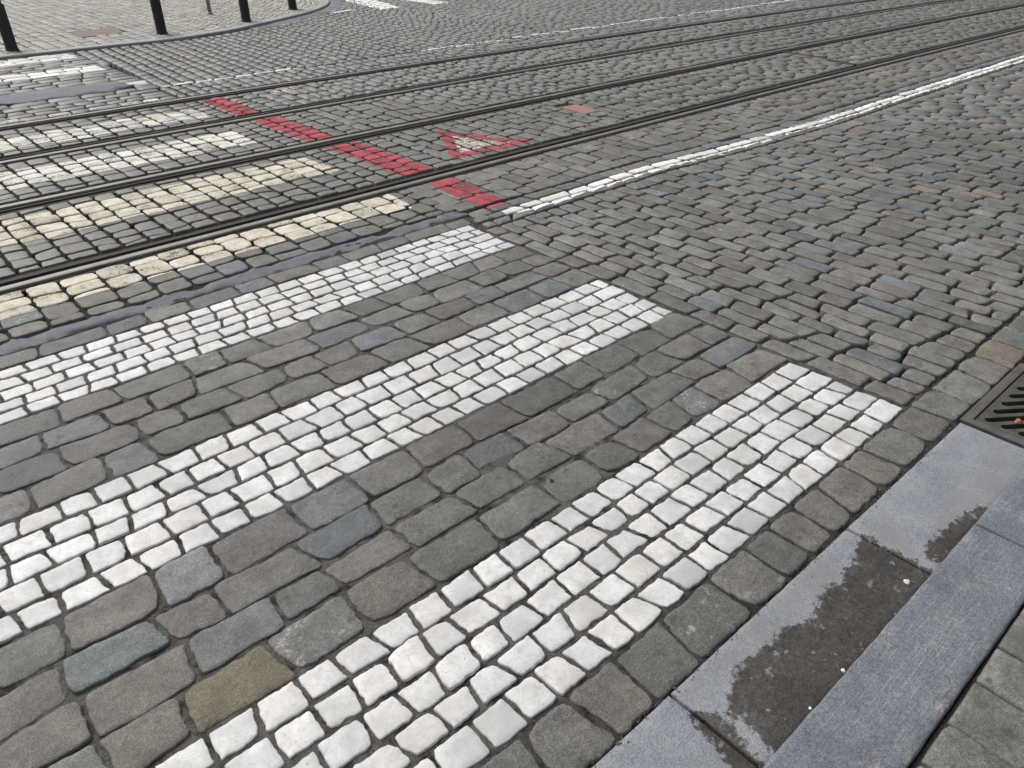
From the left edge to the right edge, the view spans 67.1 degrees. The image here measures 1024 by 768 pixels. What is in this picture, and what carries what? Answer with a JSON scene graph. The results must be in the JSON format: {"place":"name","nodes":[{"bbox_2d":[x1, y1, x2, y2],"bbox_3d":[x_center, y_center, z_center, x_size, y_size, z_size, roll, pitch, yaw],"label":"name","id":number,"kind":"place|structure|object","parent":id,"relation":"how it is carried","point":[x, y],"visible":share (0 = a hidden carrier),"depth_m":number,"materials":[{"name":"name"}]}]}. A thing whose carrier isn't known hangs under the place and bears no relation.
{"place":"outdoors","nodes":[
{"label":"outdoors","id":0,"kind":"place"},
{"bbox_2d":[0,0,319,54],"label":"pavement","id":1,"kind":"structure","parent":0,"point":[38,25],"depth_m":12.62,"materials":[{"name":"grey stone"}]},
{"bbox_2d":[0,0,18,51],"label":"bollard","id":2,"kind":"object","parent":1,"relation":"on","point":[8,37],"visible":0.93,"depth_m":9.77,"materials":[{"name":"black metal"}]},
{"bbox_2d":[71,27,121,37],"bbox_3d":[-6.049,-5.126,11.296,0.760,0.047,0.820,-26,40,-35],"label":"utility cover","id":3,"kind":"object","parent":1,"relation":"on","point":[97,32],"visible":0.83,"depth_m":11.23,"materials":[{"name":"metal"}]},
{"bbox_2d":[149,0,167,34],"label":"bollard","id":4,"kind":"object","parent":1,"relation":"on","point":[158,18],"visible":0.89,"depth_m":10.99,"materials":[{"name":"black metal"}]},
{"bbox_2d":[206,0,212,14],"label":"street post","id":5,"kind":"object","parent":1,"relation":"on","point":[209,12],"visible":1,"depth_m":12.92,"materials":[{"name":"grey metal"}]},
{"bbox_2d":[238,0,251,21],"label":"bollard","id":6,"kind":"object","parent":1,"relation":"on","point":[244,10],"visible":0.9,"depth_m":12.14,"materials":[{"name":"black metal"}]},
{"bbox_2d":[288,0,296,9],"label":"bollard","id":7,"kind":"object","parent":1,"relation":"on","point":[292,5],"visible":0.85,"depth_m":13.50,"materials":[{"name":"black metal"}]},
{"bbox_2d":[0,0,1023,767],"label":"road","id":8,"kind":"structure","parent":0,"point":[740,236],"depth_m":3.57,"materials":[{"name":"stone"}]},
{"bbox_2d":[0,54,76,66],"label":"crosswalk stripe","id":9,"kind":"object","parent":8,"relation":"on","point":[45,58],"visible":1,"depth_m":9.49,"materials":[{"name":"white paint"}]},
{"bbox_2d":[0,66,105,81],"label":"crosswalk stripe","id":10,"kind":"object","parent":8,"relation":"on","point":[18,77],"visible":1,"depth_m":8.77,"materials":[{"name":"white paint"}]},
{"bbox_2d":[0,80,133,106],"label":"asphalt patch","id":11,"kind":"object","parent":8,"relation":"on","point":[79,91],"visible":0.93,"depth_m":7.92,"materials":[{"name":"grey asphalt"}]},
{"bbox_2d":[0,97,176,124],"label":"crosswalk stripe","id":12,"kind":"object","parent":8,"relation":"on","point":[132,103],"visible":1,"depth_m":7.26,"materials":[{"name":"white paint"}]},
{"bbox_2d":[127,81,149,84],"bbox_3d":[-4.011,-3.242,8.320,0.226,0.012,0.156,-26,40,-35],"label":"road marking","id":13,"kind":"object","parent":8,"relation":"on","point":[139,82],"visible":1,"depth_m":8.32,"materials":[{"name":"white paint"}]},
{"bbox_2d":[0,194,411,319],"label":"crosswalk stripe","id":14,"kind":"object","parent":8,"relation":"on","point":[234,242],"visible":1,"depth_m":4.30,"materials":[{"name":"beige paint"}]},
{"bbox_2d":[0,225,515,424],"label":"crosswalk stripe","id":15,"kind":"object","parent":8,"relation":"on","point":[208,342],"visible":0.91,"depth_m":3.63,"materials":[{"name":"white stone"}]},
{"bbox_2d":[0,280,671,644],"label":"crosswalk stripe","id":16,"kind":"object","parent":8,"relation":"on","point":[29,591],"visible":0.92,"depth_m":2.77,"materials":[{"name":"white stone"}]},
{"bbox_2d":[345,0,397,9],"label":"crosswalk stripe","id":17,"kind":"object","parent":8,"relation":"on","point":[377,3],"visible":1,"depth_m":14.48,"materials":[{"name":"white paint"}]},
{"bbox_2d":[407,0,446,3],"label":"crosswalk stripe","id":18,"kind":"object","parent":8,"relation":"on","point":[431,1],"visible":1,"depth_m":14.83,"materials":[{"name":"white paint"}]},
{"bbox_2d":[160,0,795,87],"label":"lane line","id":19,"kind":"object","parent":8,"relation":"on","point":[466,44],"visible":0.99,"depth_m":10.80,"materials":[{"name":"white paint"}]},
{"bbox_2d":[155,363,901,767],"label":"crosswalk stripe","id":20,"kind":"object","parent":8,"relation":"on","point":[501,723],"visible":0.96,"depth_m":2.20,"materials":[{"name":"white stone"}]},
{"bbox_2d":[500,55,1023,214],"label":"lane line","id":21,"kind":"object","parent":8,"relation":"on","point":[555,199],"visible":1,"depth_m":6.19,"materials":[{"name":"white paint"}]},
{"bbox_2d":[0,0,1023,279],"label":"tram track paving","id":22,"kind":"structure","parent":0,"point":[544,122],"depth_m":7.36,"materials":[{"name":"grey stone"}]},
{"bbox_2d":[0,109,208,150],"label":"crosswalk stripe","id":23,"kind":"object","parent":22,"relation":"on","point":[161,118],"visible":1,"depth_m":6.65,"materials":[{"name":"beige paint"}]},
{"bbox_2d":[0,131,257,190],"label":"crosswalk stripe","id":24,"kind":"object","parent":22,"relation":"on","point":[31,175],"visible":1,"depth_m":5.89,"materials":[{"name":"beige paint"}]},
{"bbox_2d":[0,158,339,247],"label":"crosswalk stripe","id":25,"kind":"object","parent":22,"relation":"on","point":[99,214],"visible":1,"depth_m":5.09,"materials":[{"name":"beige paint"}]},
{"bbox_2d":[250,83,308,94],"bbox_3d":[-2.281,-3.010,7.958,0.780,0.016,0.524,-26,40,-35],"label":"give way triangle","id":26,"kind":"object","parent":22,"relation":"on","point":[283,89],"visible":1,"depth_m":8.00,"materials":[{"name":"white paint"}]},
{"bbox_2d":[200,97,509,210],"bbox_3d":[-1.505,-2.008,6.374,0.339,0.022,4.304,-27,41,-36],"label":"stop line","id":27,"kind":"object","parent":22,"relation":"on","point":[359,154],"visible":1,"depth_m":6.00,"materials":[{"name":"red paint"}]},
{"bbox_2d":[436,129,529,158],"bbox_3d":[-0.411,-2.012,6.380,0.816,0.018,0.865,-26,40,-35],"label":"give way triangle","id":28,"kind":"object","parent":22,"relation":"on","point":[484,138],"visible":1,"depth_m":6.29,"materials":[{"name":"red paint"}]},
{"bbox_2d":[557,104,600,114],"bbox_3d":[0.636,-2.584,7.341,0.272,0.063,0.398,-26,40,-35],"label":"red paving patch","id":29,"kind":"object","parent":22,"relation":"on","point":[576,108],"visible":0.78,"depth_m":7.30,"materials":[{"name":"stone"}]},
{"bbox_2d":[785,51,855,66],"bbox_3d":[3.854,-4.089,9.740,0.071,0.058,1.108,-18,37,-26],"label":"track drain","id":30,"kind":"object","parent":22,"relation":"in","point":[842,62],"visible":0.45,"depth_m":9.60,"materials":[{"name":"metal"}]},
{"bbox_2d":[0,67,1023,767],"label":"ground","id":31,"kind":"structure","parent":0,"point":[372,627],"depth_m":2.53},
{"bbox_2d":[0,0,328,60],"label":"kerb","id":32,"kind":"structure","parent":31,"relation":"on","point":[322,4],"depth_m":10.76,"materials":[{"name":"grey stone"}]},
{"bbox_2d":[0,211,468,354],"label":"asphalt seam","id":33,"kind":"object","parent":31,"relation":"on","point":[10,346],"visible":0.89,"depth_m":3.98,"materials":[{"name":"grey asphalt"}]},
{"bbox_2d":[248,0,352,29],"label":"asphalt gutter","id":34,"kind":"object","parent":31,"relation":"on","point":[333,4],"visible":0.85,"depth_m":13.10,"materials":[{"name":"grey asphalt"}]},
{"bbox_2d":[0,0,876,131],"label":"tram rail","id":35,"kind":"object","parent":31,"relation":"on","point":[70,118],"visible":0.76,"depth_m":8.64,"materials":[{"name":"metal"}]},
{"bbox_2d":[0,0,963,167],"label":"tram rail","id":36,"kind":"object","parent":31,"relation":"on","point":[4,162],"visible":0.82,"depth_m":7.76,"materials":[{"name":"metal"}]},
{"bbox_2d":[0,26,1023,295],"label":"tram rail","id":37,"kind":"object","parent":31,"relation":"on","point":[58,274],"visible":0.91,"depth_m":5.34,"materials":[{"name":"metal"}]},
{"bbox_2d":[0,3,1023,215],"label":"tram rail","id":38,"kind":"object","parent":31,"relation":"on","point":[90,192],"visible":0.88,"depth_m":6.67,"materials":[{"name":"metal"}]},
{"bbox_2d":[5,232,1021,766],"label":"grit","id":39,"kind":"object","parent":31,"relation":"on","point":[733,554],"visible":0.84,"depth_m":2.34,"materials":[{"name":"grey gravel"}]},
{"bbox_2d":[592,696,756,767],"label":"gutter slab","id":40,"kind":"structure","parent":31,"relation":"on","point":[666,733],"depth_m":1.83,"materials":[{"name":"grey concrete"}]},
{"bbox_2d":[670,530,929,767],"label":"gutter slab","id":41,"kind":"structure","parent":31,"relation":"on","point":[762,683],"depth_m":2.07,"materials":[{"name":"grey stone"}]},
{"bbox_2d":[763,525,1023,767],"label":"kerb stone","id":42,"kind":"object","parent":31,"relation":"on","point":[892,696],"visible":0.98,"depth_m":1.96,"materials":[{"name":"grey stone"}]},
{"bbox_2d":[847,423,1023,574],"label":"gutter slab","id":43,"kind":"structure","parent":31,"relation":"on","point":[926,519],"depth_m":2.59,"materials":[{"name":"grey concrete"}]},
{"bbox_2d":[959,363,1023,448],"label":"drain grate","id":44,"kind":"object","parent":31,"relation":"on","point":[997,411],"visible":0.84,"depth_m":3.03,"materials":[{"name":"metal"}]},
{"bbox_2d":[975,469,1023,547],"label":"kerb stone","id":45,"kind":"object","parent":31,"relation":"on","point":[1002,516],"visible":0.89,"depth_m":2.44,"materials":[{"name":"grey stone"}]},
{"bbox_2d":[910,606,1023,767],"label":"pavement","id":46,"kind":"structure","parent":0,"point":[981,725],"depth_m":1.84,"materials":[{"name":"grey stone"}]}
]}

